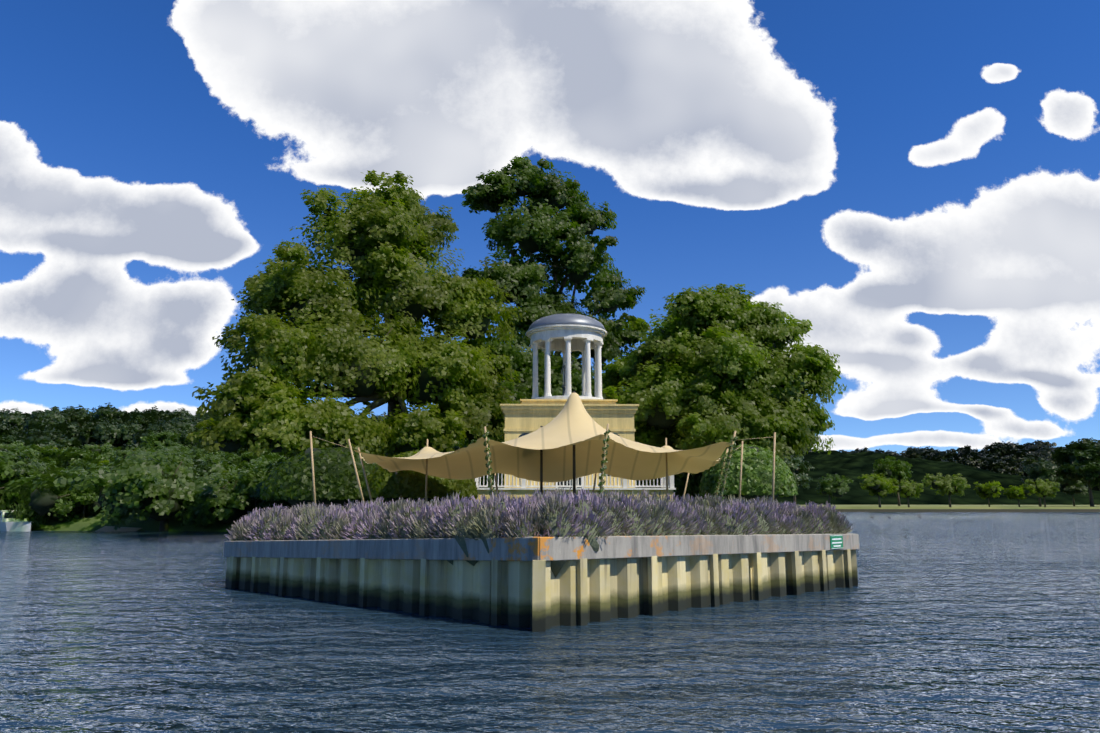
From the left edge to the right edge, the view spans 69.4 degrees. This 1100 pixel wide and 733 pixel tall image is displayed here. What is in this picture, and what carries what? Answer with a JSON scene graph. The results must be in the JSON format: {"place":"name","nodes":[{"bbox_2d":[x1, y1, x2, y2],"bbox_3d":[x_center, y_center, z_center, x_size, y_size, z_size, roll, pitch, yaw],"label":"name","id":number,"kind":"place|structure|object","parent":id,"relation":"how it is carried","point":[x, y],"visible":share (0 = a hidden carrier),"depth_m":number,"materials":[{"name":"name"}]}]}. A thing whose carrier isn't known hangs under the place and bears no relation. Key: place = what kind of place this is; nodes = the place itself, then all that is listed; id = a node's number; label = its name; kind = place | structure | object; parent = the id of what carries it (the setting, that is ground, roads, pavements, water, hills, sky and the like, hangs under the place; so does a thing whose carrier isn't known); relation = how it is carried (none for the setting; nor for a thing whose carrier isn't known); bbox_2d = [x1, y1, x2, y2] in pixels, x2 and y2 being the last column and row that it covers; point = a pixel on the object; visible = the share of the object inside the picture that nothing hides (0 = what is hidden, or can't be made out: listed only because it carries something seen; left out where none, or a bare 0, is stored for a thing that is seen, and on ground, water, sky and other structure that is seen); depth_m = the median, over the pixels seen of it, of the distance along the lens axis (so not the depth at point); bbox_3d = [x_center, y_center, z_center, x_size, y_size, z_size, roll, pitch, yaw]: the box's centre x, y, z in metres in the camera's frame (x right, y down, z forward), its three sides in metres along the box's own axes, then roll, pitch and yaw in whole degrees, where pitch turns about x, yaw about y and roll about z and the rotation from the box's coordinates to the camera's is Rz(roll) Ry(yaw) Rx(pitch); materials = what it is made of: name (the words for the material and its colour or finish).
{"place":"outdoors","nodes":[
{"label":"outdoors","id":0,"kind":"place"},
{"bbox_2d":[27,506,243,531],"bbox_3d":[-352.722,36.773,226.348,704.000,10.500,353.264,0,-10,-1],"label":"bank ground","id":1,"kind":"structure","parent":0,"point":[89,522],"depth_m":65.24,"materials":[{"name":"green plant"}]},
{"bbox_2d":[0,441,20,458],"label":"tree","id":2,"kind":"object","parent":1,"relation":"on","point":[13,445],"visible":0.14,"depth_m":93.22,"materials":[{"name":"green plant"}]},
{"bbox_2d":[0,434,36,445],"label":"tree","id":3,"kind":"object","parent":1,"relation":"on","point":[6,439],"visible":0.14,"depth_m":149.92,"materials":[{"name":"green plant"}]},
{"bbox_2d":[1,457,46,500],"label":"tree","id":4,"kind":"object","parent":1,"relation":"on","point":[16,469],"visible":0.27,"depth_m":66.10,"materials":[{"name":"green plant"}]},
{"bbox_2d":[0,449,65,509],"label":"tree","id":5,"kind":"object","parent":1,"relation":"on","point":[5,466],"visible":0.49,"depth_m":65.97,"materials":[{"name":"green plant"}]},
{"bbox_2d":[0,459,70,518],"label":"tree","id":6,"kind":"object","parent":1,"relation":"on","point":[4,503],"visible":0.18,"depth_m":65.77,"materials":[{"name":"green plant"}]},
{"bbox_2d":[15,445,63,464],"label":"tree","id":7,"kind":"object","parent":1,"relation":"on","point":[44,454],"visible":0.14,"depth_m":81.06,"materials":[{"name":"green plant"}]},
{"bbox_2d":[28,441,63,450],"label":"tree","id":8,"kind":"object","parent":1,"relation":"on","point":[53,444],"visible":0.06,"depth_m":148.97,"materials":[{"name":"green plant"}]},
{"bbox_2d":[3,467,103,526],"bbox_3d":[-41.456,11.450,66.890,8.371,5.709,11.299,0,-10,2],"label":"tree","id":9,"kind":"object","parent":1,"relation":"on","point":[49,498],"visible":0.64,"depth_m":64.33,"materials":[{"name":"green plant"}]},
{"bbox_2d":[56,447,101,467],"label":"tree","id":10,"kind":"object","parent":1,"relation":"on","point":[73,456],"visible":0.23,"depth_m":77.46,"materials":[{"name":"green plant"}]},
{"bbox_2d":[57,458,109,474],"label":"tree","id":11,"kind":"object","parent":1,"relation":"on","point":[85,465],"visible":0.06,"depth_m":71.39,"materials":[{"name":"green plant"}]},
{"bbox_2d":[67,491,101,517],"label":"tree","id":12,"kind":"object","parent":1,"relation":"on","point":[94,501],"visible":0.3,"depth_m":66.39,"materials":[{"name":"green plant"}]},
{"bbox_2d":[82,442,115,461],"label":"tree","id":13,"kind":"object","parent":1,"relation":"on","point":[107,451],"visible":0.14,"depth_m":106.69,"materials":[{"name":"green plant"}]},
{"bbox_2d":[96,526,140,530],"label":"landing slipway","id":14,"kind":"structure","parent":1,"relation":"on","point":[107,528],"depth_m":64.06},
{"bbox_2d":[113,447,145,460],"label":"tree","id":15,"kind":"object","parent":1,"relation":"on","point":[122,454],"visible":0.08,"depth_m":91.15,"materials":[{"name":"green plant"}]},
{"bbox_2d":[53,446,240,530],"bbox_3d":[-30.515,10.169,64.349,11.063,7.524,15.017,-3,-10,17],"label":"tree","id":16,"kind":"object","parent":1,"relation":"on","point":[143,484],"visible":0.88,"depth_m":59.97,"materials":[{"name":"green plant"}]},
{"bbox_2d":[140,430,189,450],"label":"tree","id":17,"kind":"object","parent":1,"relation":"on","point":[157,441],"visible":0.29,"depth_m":153.38,"materials":[{"name":"green plant"}]},
{"bbox_2d":[173,444,220,458],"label":"tree","id":18,"kind":"object","parent":1,"relation":"on","point":[198,451],"visible":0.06,"depth_m":91.29,"materials":[{"name":"green plant"}]},
{"bbox_2d":[181,460,215,478],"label":"tree","id":19,"kind":"object","parent":1,"relation":"on","point":[201,467],"visible":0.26,"depth_m":66.19,"materials":[{"name":"green plant"}]},
{"bbox_2d":[193,451,223,465],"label":"tree","id":20,"kind":"object","parent":1,"relation":"on","point":[211,456],"visible":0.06,"depth_m":90.41,"materials":[{"name":"green plant"}]},
{"bbox_2d":[173,468,263,530],"bbox_3d":[-25.711,11.240,65.650,8.499,5.696,11.411,-6,-12,33],"label":"tree","id":21,"kind":"object","parent":1,"relation":"on","point":[215,497],"visible":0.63,"depth_m":62.26,"materials":[{"name":"green plant"}]},
{"bbox_2d":[220,450,258,468],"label":"tree","id":22,"kind":"object","parent":1,"relation":"on","point":[232,458],"visible":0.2,"depth_m":72.24,"materials":[{"name":"green plant"}]},
{"bbox_2d":[211,443,267,464],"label":"tree","id":23,"kind":"object","parent":1,"relation":"on","point":[219,459],"visible":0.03,"depth_m":78.33,"materials":[{"name":"green plant"}]},
{"bbox_2d":[232,463,268,512],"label":"tree","id":24,"kind":"object","parent":1,"relation":"on","point":[241,489],"visible":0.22,"depth_m":63.41,"materials":[{"name":"green plant"}]},
{"bbox_2d":[235,458,293,513],"bbox_3d":[-21.077,10.711,64.799,12.497,6.520,9.194,-8,-13,38],"label":"tree","id":25,"kind":"object","parent":1,"relation":"on","point":[251,489],"visible":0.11,"depth_m":62.71,"materials":[{"name":"green plant"}]},
{"bbox_2d":[253,452,283,464],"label":"tree","id":26,"kind":"object","parent":1,"relation":"on","point":[271,457],"visible":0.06,"depth_m":77.09,"materials":[{"name":"green plant"}]},
{"bbox_2d":[265,456,384,508],"bbox_3d":[-16.073,10.033,63.356,11.743,7.443,14.569,-9,-13,42],"label":"tree","id":27,"kind":"object","parent":1,"relation":"on","point":[271,502],"depth_m":59.80,"materials":[{"name":"green plant"}]},
{"bbox_2d":[224,487,853,540],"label":"lavender plants","id":28,"kind":"object","parent":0,"point":[538,508],"visible":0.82,"depth_m":17.02,"materials":[{"name":"plant"}]},
{"bbox_2d":[0,512,1099,732],"bbox_3d":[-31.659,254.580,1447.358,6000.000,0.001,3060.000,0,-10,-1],"label":"river water","id":29,"kind":"structure","parent":0,"point":[960,622],"depth_m":11.37,"materials":[{"name":"liquid"}]},
{"bbox_2d":[0,510,33,530],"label":"boat","id":30,"kind":"object","parent":29,"relation":"on","point":[10,524],"visible":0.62,"depth_m":63.52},
{"bbox_2d":[225,550,857,629],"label":"sheet pile wall","id":31,"kind":"structure","parent":29,"relation":"in","point":[461,589],"depth_m":15.90,"materials":[{"name":"metal"}]},
{"bbox_2d":[228,549,852,631],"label":"ribs","id":32,"kind":"object","parent":31,"relation":"attached to","point":[539,600],"visible":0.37,"depth_m":15.36,"materials":[{"name":"metal"}]},
{"bbox_2d":[223,533,859,560],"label":"capping beam","id":33,"kind":"structure","parent":31,"relation":"on","point":[526,548],"depth_m":16.02,"materials":[{"name":"rusty painted steel"}]},
{"bbox_2d":[830,535,842,548],"bbox_3d":[7.247,4.434,20.073,0.620,0.340,0.012,9,-13,-42],"label":"sign","id":34,"kind":"object","parent":33,"relation":"on","point":[831,541],"visible":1,"depth_m":20.05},
{"bbox_2d":[0,0,1099,454],"label":"sky","id":35,"kind":"structure","parent":0,"point":[916,183],"materials":[{"name":"blue"}]},
{"bbox_2d":[471,399,672,501],"bbox_3d":[0.971,5.056,42.715,9.600,6.280,9.600,0,-10,-1],"label":"temple stucco","id":36,"kind":"object","parent":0,"point":[527,416],"visible":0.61,"depth_m":41.02,"materials":[{"name":"paint"}]},
{"bbox_2d":[518,433,618,487],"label":"windows","id":37,"kind":"structure","parent":36,"relation":"in","point":[523,434],"depth_m":40.52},
{"bbox_2d":[74,439,1099,504],"bbox_3d":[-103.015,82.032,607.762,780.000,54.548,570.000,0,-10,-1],"label":"wooded hill","id":38,"kind":"structure","parent":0,"point":[853,466],"depth_m":383.32,"materials":[{"name":"plant"}]},
{"bbox_2d":[0,420,19,435],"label":"tree","id":39,"kind":"object","parent":38,"relation":"on","point":[3,428],"visible":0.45,"depth_m":393.33,"materials":[{"name":"green plant"}]},
{"bbox_2d":[0,425,22,436],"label":"tree","id":40,"kind":"object","parent":38,"relation":"on","point":[20,433],"visible":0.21,"depth_m":393.86,"materials":[{"name":"green plant"}]},
{"bbox_2d":[0,408,27,429],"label":"tree","id":41,"kind":"object","parent":38,"relation":"on","point":[12,418],"visible":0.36,"depth_m":431.82,"materials":[{"name":"green plant"}]},
{"bbox_2d":[15,418,67,442],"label":"tree","id":42,"kind":"object","parent":38,"relation":"on","point":[57,428],"visible":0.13,"depth_m":378.11,"materials":[{"name":"green plant"}]},
{"bbox_2d":[21,411,80,438],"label":"tree","id":43,"kind":"object","parent":38,"relation":"on","point":[47,420],"visible":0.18,"depth_m":420.30,"materials":[{"name":"green plant"}]},
{"bbox_2d":[24,425,83,450],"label":"tree","id":44,"kind":"object","parent":38,"relation":"on","point":[44,436],"visible":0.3,"depth_m":361.60,"materials":[{"name":"green plant"}]},
{"bbox_2d":[31,407,76,435],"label":"tree","id":45,"kind":"object","parent":38,"relation":"on","point":[54,414],"visible":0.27,"depth_m":453.59,"materials":[{"name":"green plant"}]},
{"bbox_2d":[49,405,93,418],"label":"tree","id":46,"kind":"object","parent":38,"relation":"on","point":[82,411],"visible":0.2,"depth_m":517.61,"materials":[{"name":"green plant"}]},
{"bbox_2d":[58,406,91,437],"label":"tree","id":47,"kind":"object","parent":38,"relation":"on","point":[78,419],"visible":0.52,"depth_m":507.78,"materials":[{"name":"green plant"}]},
{"bbox_2d":[75,416,119,446],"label":"tree","id":48,"kind":"object","parent":38,"relation":"on","point":[85,436],"visible":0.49,"depth_m":440.68,"materials":[{"name":"green plant"}]},
{"bbox_2d":[92,422,120,447],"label":"tree","id":49,"kind":"object","parent":38,"relation":"on","point":[106,434],"visible":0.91,"depth_m":430.79,"materials":[{"name":"green plant"}]},
{"bbox_2d":[90,402,129,428],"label":"tree","id":50,"kind":"object","parent":38,"relation":"on","point":[113,413],"visible":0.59,"depth_m":489.87,"materials":[{"name":"green plant"}]},
{"bbox_2d":[115,421,143,450],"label":"tree","id":51,"kind":"object","parent":38,"relation":"on","point":[126,434],"visible":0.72,"depth_m":434.25,"materials":[{"name":"green plant"}]},
{"bbox_2d":[120,408,157,428],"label":"tree","id":52,"kind":"object","parent":38,"relation":"on","point":[140,418],"visible":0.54,"depth_m":479.54,"materials":[{"name":"green plant"}]},
{"bbox_2d":[130,423,163,447],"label":"tree","id":53,"kind":"object","parent":38,"relation":"on","point":[136,439],"visible":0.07,"depth_m":384.10,"materials":[{"name":"green plant"}]},
{"bbox_2d":[123,425,196,452],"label":"tree","id":54,"kind":"object","parent":38,"relation":"on","point":[182,438],"visible":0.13,"depth_m":371.83,"materials":[{"name":"green plant"}]},
{"bbox_2d":[142,406,180,422],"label":"tree","id":55,"kind":"object","parent":38,"relation":"on","point":[162,413],"visible":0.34,"depth_m":516.34,"materials":[{"name":"green plant"}]},
{"bbox_2d":[148,420,183,432],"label":"tree","id":56,"kind":"object","parent":38,"relation":"on","point":[168,425],"visible":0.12,"depth_m":420.52,"materials":[{"name":"green plant"}]},
{"bbox_2d":[165,408,193,417],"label":"tree","id":57,"kind":"object","parent":38,"relation":"on","point":[178,413],"visible":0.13,"depth_m":544.56,"materials":[{"name":"green plant"}]},
{"bbox_2d":[159,413,205,433],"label":"tree","id":58,"kind":"object","parent":38,"relation":"on","point":[187,425],"visible":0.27,"depth_m":431.42,"materials":[{"name":"green plant"}]},
{"bbox_2d":[699,444,797,501],"bbox_3d":[8.856,4.856,35.637,4.340,2.736,4.333,0,-10,-1],"label":"bush","id":59,"kind":"object","parent":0,"point":[757,469],"depth_m":34.14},
{"bbox_2d":[799,505,1099,508],"bbox_3d":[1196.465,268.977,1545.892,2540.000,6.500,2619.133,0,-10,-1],"label":"grass bank","id":60,"kind":"structure","parent":0,"point":[963,507],"depth_m":240.89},
{"bbox_2d":[784,454,815,503],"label":"tree","id":61,"kind":"object","parent":60,"relation":"on","point":[797,466],"visible":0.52,"depth_m":283.92,"materials":[{"name":"green plant"}]},
{"bbox_2d":[814,473,853,505],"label":"tree","id":62,"kind":"object","parent":60,"relation":"on","point":[837,485],"visible":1,"depth_m":241.12,"materials":[{"name":"green plant"}]},
{"bbox_2d":[857,473,898,506],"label":"tree","id":63,"kind":"object","parent":60,"relation":"on","point":[879,486],"visible":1,"depth_m":239.46,"materials":[{"name":"green plant"}]},
{"bbox_2d":[864,456,915,505],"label":"tree","id":64,"kind":"object","parent":60,"relation":"on","point":[897,470],"visible":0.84,"depth_m":283.12,"materials":[{"name":"green plant"}]},
{"bbox_2d":[889,480,923,506],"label":"tree","id":65,"kind":"object","parent":60,"relation":"on","point":[911,489],"visible":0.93,"depth_m":242.79,"materials":[{"name":"green plant"}]},
{"bbox_2d":[921,472,970,506],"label":"tree","id":66,"kind":"object","parent":60,"relation":"on","point":[952,485],"visible":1,"depth_m":243.86,"materials":[{"name":"green plant"}]},
{"bbox_2d":[974,481,1003,506],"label":"tree","id":67,"kind":"object","parent":60,"relation":"on","point":[986,490],"visible":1,"depth_m":252.50,"materials":[{"name":"green plant"}]},
{"bbox_2d":[1004,485,1036,506],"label":"tree","id":68,"kind":"object","parent":60,"relation":"on","point":[1015,492],"visible":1,"depth_m":244.33,"materials":[{"name":"green plant"}]},
{"bbox_2d":[1018,457,1062,506],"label":"tree","id":69,"kind":"object","parent":60,"relation":"on","point":[1042,469],"visible":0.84,"depth_m":262.70,"materials":[{"name":"green plant"}]},
{"bbox_2d":[1023,478,1059,506],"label":"tree","id":70,"kind":"object","parent":60,"relation":"on","point":[1048,488],"visible":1,"depth_m":244.23,"materials":[{"name":"green plant"}]},
{"bbox_2d":[1055,476,1091,505],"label":"tree","id":71,"kind":"object","parent":60,"relation":"on","point":[1072,490],"visible":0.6,"depth_m":278.31,"materials":[{"name":"green plant"}]},
{"bbox_2d":[1050,437,1099,506],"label":"tree","id":72,"kind":"object","parent":60,"relation":"on","point":[1080,460],"visible":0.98,"depth_m":265.43,"materials":[{"name":"green plant"}]},
{"bbox_2d":[1083,478,1099,490],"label":"tree","id":73,"kind":"object","parent":60,"relation":"on","point":[1093,483],"visible":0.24,"depth_m":264.92,"materials":[{"name":"green plant"}]},
{"bbox_2d":[829,509,1099,511],"bbox_3d":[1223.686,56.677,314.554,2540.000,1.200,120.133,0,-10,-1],"label":"shoreline","id":74,"kind":"structure","parent":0,"point":[967,510],"depth_m":233.83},
{"bbox_2d":[1051,481,1098,490],"bbox_3d":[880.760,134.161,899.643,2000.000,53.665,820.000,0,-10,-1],"label":"wooded hill","id":75,"kind":"structure","parent":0,"point":[1095,488],"depth_m":594.82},
{"bbox_2d":[893,446,928,459],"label":"tree","id":76,"kind":"object","parent":75,"relation":"on","point":[912,453],"visible":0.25,"depth_m":656.18,"materials":[{"name":"green plant"}]},
{"bbox_2d":[927,450,958,462],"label":"tree","id":77,"kind":"object","parent":75,"relation":"on","point":[944,455],"visible":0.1,"depth_m":646.92,"materials":[{"name":"green plant"}]},
{"bbox_2d":[952,445,978,451],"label":"tree","id":78,"kind":"object","parent":75,"relation":"on","point":[964,448],"visible":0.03,"depth_m":824.81,"materials":[{"name":"green plant"}]},
{"bbox_2d":[952,448,979,461],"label":"tree","id":79,"kind":"object","parent":75,"relation":"on","point":[961,453],"visible":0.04,"depth_m":674.87,"materials":[{"name":"green plant"}]},
{"bbox_2d":[955,452,985,467],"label":"tree","id":80,"kind":"object","parent":75,"relation":"on","point":[970,459],"visible":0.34,"depth_m":630.26,"materials":[{"name":"green plant"}]},
{"bbox_2d":[966,450,994,458],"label":"tree","id":81,"kind":"object","parent":75,"relation":"on","point":[984,452],"visible":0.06,"depth_m":663.29,"materials":[{"name":"green plant"}]},
{"bbox_2d":[975,455,994,469],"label":"tree","id":82,"kind":"object","parent":75,"relation":"on","point":[978,464],"visible":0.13,"depth_m":626.98,"materials":[{"name":"green plant"}]},
{"bbox_2d":[980,457,1015,474],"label":"tree","id":83,"kind":"object","parent":75,"relation":"on","point":[997,466],"visible":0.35,"depth_m":552.93,"materials":[{"name":"green plant"}]},
{"bbox_2d":[984,441,1012,456],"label":"tree","id":84,"kind":"object","parent":75,"relation":"on","point":[996,449],"visible":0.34,"depth_m":741.85,"materials":[{"name":"green plant"}]},
{"bbox_2d":[1002,445,1020,460],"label":"tree","id":85,"kind":"object","parent":75,"relation":"on","point":[1009,449],"visible":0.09,"depth_m":732.55,"materials":[{"name":"green plant"}]},
{"bbox_2d":[1005,459,1023,475],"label":"tree","id":86,"kind":"object","parent":75,"relation":"on","point":[1014,467],"visible":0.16,"depth_m":591.26,"materials":[{"name":"green plant"}]},
{"bbox_2d":[1004,449,1045,476],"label":"tree","id":87,"kind":"object","parent":75,"relation":"on","point":[1018,458],"visible":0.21,"depth_m":606.79,"materials":[{"name":"green plant"}]},
{"bbox_2d":[1024,447,1045,460],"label":"tree","id":88,"kind":"object","parent":75,"relation":"on","point":[1031,450],"visible":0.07,"depth_m":620.81,"materials":[{"name":"green plant"}]},
{"bbox_2d":[1026,445,1056,456],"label":"tree","id":89,"kind":"object","parent":75,"relation":"on","point":[1047,449],"visible":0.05,"depth_m":614.41,"materials":[{"name":"green plant"}]},
{"bbox_2d":[1026,440,1056,448],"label":"tree","id":90,"kind":"object","parent":75,"relation":"on","point":[1047,443],"visible":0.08,"depth_m":758.82,"materials":[{"name":"green plant"}]},
{"bbox_2d":[1043,449,1061,476],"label":"tree","id":91,"kind":"object","parent":75,"relation":"on","point":[1047,457],"visible":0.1,"depth_m":581.60,"materials":[{"name":"green plant"}]},
{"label":"island soil","id":92,"kind":"structure","parent":0,"visible":0},
{"bbox_2d":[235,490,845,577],"bbox_3d":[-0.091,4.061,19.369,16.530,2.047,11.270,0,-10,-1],"label":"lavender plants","id":93,"kind":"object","parent":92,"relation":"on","point":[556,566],"visible":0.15,"depth_m":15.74,"materials":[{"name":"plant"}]},
{"bbox_2d":[310,391,775,503],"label":"tent poles","id":94,"kind":"object","parent":92,"relation":"on","point":[426,477],"depth_m":29.63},
{"bbox_2d":[355,393,731,481],"bbox_3d":[-0.199,2.661,30.233,13.895,3.276,8.046,0,-10,-1],"label":"canopy tent","id":95,"kind":"object","parent":94,"relation":"attached to","point":[564,430],"visible":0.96,"depth_m":31.76,"materials":[{"name":"fabric"}]},
{"bbox_2d":[483,429,737,500],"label":"garland-wrapped poles","id":96,"kind":"object","parent":94,"relation":"attached to","point":[606,460],"visible":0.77,"depth_m":26.23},
{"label":"island ground","id":97,"kind":"structure","parent":0,"visible":0},
{"bbox_2d":[259,447,387,508],"bbox_3d":[-10.350,5.501,38.084,6.835,3.293,5.416,0,-10,-1],"label":"shrub","id":98,"kind":"object","parent":97,"relation":"on","point":[288,479],"depth_m":36.19,"materials":[{"name":"plant"}]},
{"bbox_2d":[185,170,526,503],"bbox_3d":[-11.320,-1.933,50.878,21.344,23.351,12.494,6,-11,-30],"label":"oak tree","id":99,"kind":"object","parent":97,"relation":"on","point":[266,327],"depth_m":48.78,"materials":[{"name":"plant"}]},
{"bbox_2d":[362,449,477,503],"bbox_3d":[-5.730,5.060,35.057,5.172,2.791,4.280,0,-10,-1],"label":"shrub","id":100,"kind":"object","parent":97,"relation":"on","point":[385,483],"depth_m":33.37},
{"bbox_2d":[431,155,651,445],"bbox_3d":[0.142,-3.465,60.307,18.279,29.548,11.968,0,-10,-1],"label":"tall tree","id":101,"kind":"object","parent":97,"relation":"on","point":[531,277],"depth_m":61.40,"materials":[{"name":"plant"}]},
{"bbox_2d":[474,324,675,489],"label":"white temple trim","id":102,"kind":"structure","parent":97,"relation":"on","point":[567,339],"depth_m":43.16,"materials":[{"name":"paint"}]},
{"bbox_2d":[528,313,604,329],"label":"dome roof","id":103,"kind":"structure","parent":102,"relation":"on","point":[566,318],"depth_m":43.41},
{"bbox_2d":[456,436,704,499],"bbox_3d":[2.407,6.854,51.490,19.038,6.381,6.565,0,-10,-1],"label":"shrub","id":104,"kind":"object","parent":97,"relation":"on","point":[693,485],"depth_m":49.26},
{"bbox_2d":[602,283,846,499],"bbox_3d":[10.686,1.815,49.005,15.115,15.276,11.158,0,-10,-1],"label":"lime tree","id":105,"kind":"object","parent":97,"relation":"on","point":[699,399],"depth_m":47.11,"materials":[{"name":"plant"}]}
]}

